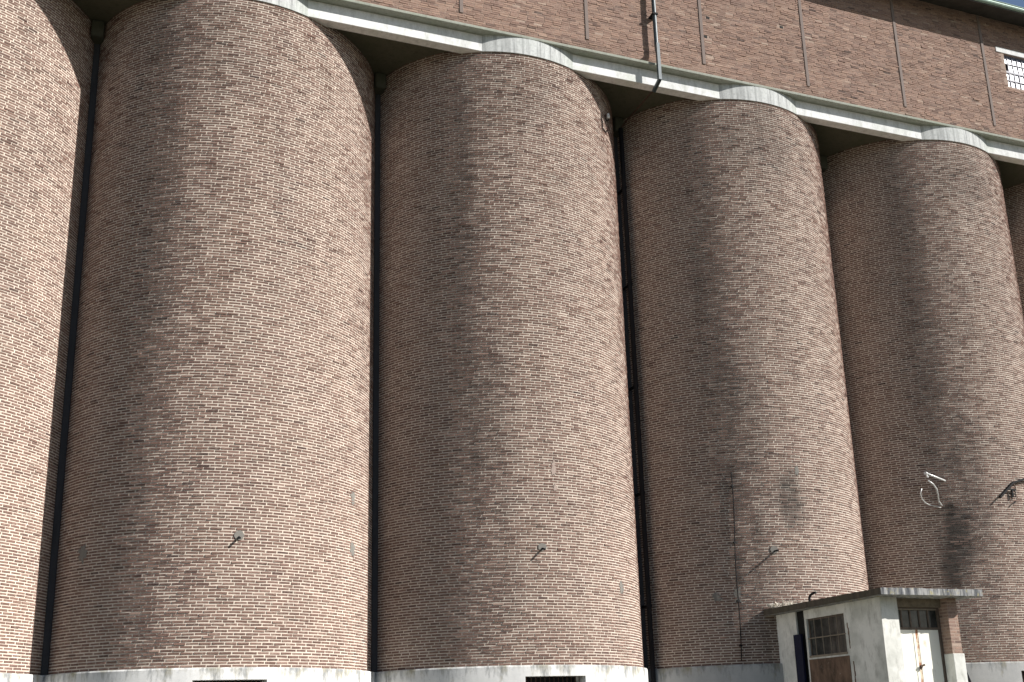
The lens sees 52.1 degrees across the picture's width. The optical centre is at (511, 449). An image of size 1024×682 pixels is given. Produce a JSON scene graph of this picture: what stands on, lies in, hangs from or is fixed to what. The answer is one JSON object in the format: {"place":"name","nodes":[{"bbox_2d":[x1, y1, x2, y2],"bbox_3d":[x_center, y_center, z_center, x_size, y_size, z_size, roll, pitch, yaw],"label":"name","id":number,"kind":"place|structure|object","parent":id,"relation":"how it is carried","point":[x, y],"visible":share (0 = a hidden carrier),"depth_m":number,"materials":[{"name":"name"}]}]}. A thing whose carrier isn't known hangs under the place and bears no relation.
{"place":"outdoors","nodes":[
{"label":"outdoors","id":0,"kind":"place"},
{"bbox_2d":[997,0,1023,7],"label":"sky","id":1,"kind":"structure","parent":0,"point":[1020,3],"materials":[{"name":"blue"}]},
{"label":"ground","id":2,"kind":"structure","parent":0,"visible":0},
{"bbox_2d":[0,0,104,681],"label":"grain silo","id":3,"kind":"object","parent":2,"relation":"on","point":[49,58],"visible":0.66,"depth_m":21.72,"materials":[{"name":"brick"}]},
{"bbox_2d":[73,0,1023,188],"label":"building","id":4,"kind":"structure","parent":3,"relation":"on","point":[846,74],"depth_m":29.33,"materials":[{"name":"brick"}]},
{"bbox_2d":[618,0,661,681],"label":"downpipe","id":5,"kind":"object","parent":4,"relation":"attached to","point":[623,190],"visible":1,"depth_m":26.92,"materials":[{"name":"metal"}]},
{"bbox_2d":[1004,55,1023,89],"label":"window","id":6,"kind":"structure","parent":4,"relation":"in","point":[1015,66],"depth_m":32.76,"materials":[{"name":"white glass"}]},
{"bbox_2d":[43,0,385,681],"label":"grain silo","id":7,"kind":"object","parent":2,"relation":"on","point":[225,384],"visible":0.88,"depth_m":21.96,"materials":[{"name":"brick"}]},
{"bbox_2d":[234,530,243,539],"bbox_3d":[-5.348,1.675,20.544,0.195,0.202,0.187,4,-16,-20],"label":"wall rod","id":8,"kind":"object","parent":7,"relation":"attached to","point":[239,535],"depth_m":20.59,"materials":[{"name":"black paint"}]},
{"bbox_2d":[374,35,647,681],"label":"grain silo","id":9,"kind":"object","parent":2,"relation":"on","point":[506,444],"visible":0.84,"depth_m":24.10,"materials":[{"name":"brick"}]},
{"bbox_2d":[538,543,546,550],"bbox_3d":[0.683,2.110,22.689,0.190,0.184,0.207,4,-16,-20],"label":"wall rod","id":10,"kind":"object","parent":9,"relation":"attached to","point":[542,546],"depth_m":22.73,"materials":[{"name":"black paint"}]},
{"bbox_2d":[617,84,868,681],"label":"grain silo","id":11,"kind":"object","parent":2,"relation":"on","point":[740,371],"visible":0.74,"depth_m":26.36,"materials":[{"name":"brick"}]},
{"bbox_2d":[730,472,742,660],"bbox_3d":[5.317,2.726,24.817,0.174,4.481,0.073,-4,-15,8],"label":"wall cable","id":12,"kind":"object","parent":11,"relation":"attached to","point":[734,543],"depth_m":24.77,"materials":[{"name":"black paint"}]},
{"bbox_2d":[770,546,778,553],"bbox_3d":[6.242,2.362,24.787,0.189,0.184,0.280,0,-15,-6],"label":"wall rod","id":13,"kind":"object","parent":11,"relation":"attached to","point":[774,549],"depth_m":24.88,"materials":[{"name":"black paint"}]},
{"bbox_2d":[793,634,806,681],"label":"upright board","id":14,"kind":"object","parent":2,"relation":"on","point":[800,658],"visible":1,"depth_m":23.43,"materials":[{"name":"wood"}]},
{"bbox_2d":[763,587,982,681],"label":"entrance hut","id":15,"kind":"object","parent":2,"relation":"on","point":[890,634],"visible":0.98,"depth_m":21.64,"materials":[{"name":"concrete"}]},
{"bbox_2d":[768,599,805,607],"bbox_3d":[6.298,3.571,24.137,0.633,0.160,1.014,4,-16,-20],"label":"roof debris","id":16,"kind":"object","parent":15,"relation":"on","point":[773,605],"visible":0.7,"depth_m":24.12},
{"bbox_2d":[808,613,847,657],"bbox_3d":[6.857,4.047,22.706,0.107,0.855,1.350,4,-16,-20],"label":"window","id":17,"kind":"structure","parent":15,"relation":"in","point":[827,634],"depth_m":22.74,"materials":[{"name":"grey glass"}]},
{"bbox_2d":[900,630,918,681],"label":"door","id":18,"kind":"structure","parent":15,"relation":"in","point":[907,640],"depth_m":21.37,"materials":[{"name":"white metal"}]},
{"bbox_2d":[915,630,944,681],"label":"door","id":19,"kind":"structure","parent":15,"relation":"in","point":[931,651],"depth_m":21.55,"materials":[{"name":"metal"}]},
{"bbox_2d":[822,125,1023,681],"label":"grain silo","id":20,"kind":"object","parent":2,"relation":"on","point":[930,314],"visible":0.74,"depth_m":28.75,"materials":[{"name":"brick"}]},
{"bbox_2d":[920,472,945,507],"bbox_3d":[11.004,1.069,27.303,1.153,0.809,0.314,12,-20,-42],"label":"wall lamp","id":21,"kind":"object","parent":20,"relation":"attached to","point":[927,474],"visible":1,"depth_m":27.13,"materials":[{"name":"metal"}]},
{"bbox_2d":[999,478,1023,503],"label":"insulator bracket","id":22,"kind":"object","parent":20,"relation":"attached to","point":[1007,489],"visible":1,"depth_m":27.68,"materials":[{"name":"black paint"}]},
{"bbox_2d":[1003,183,1023,318],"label":"grain silo","id":23,"kind":"object","parent":2,"relation":"on","point":[1014,199],"visible":0.06,"depth_m":32.91,"materials":[{"name":"brick"}]}
]}

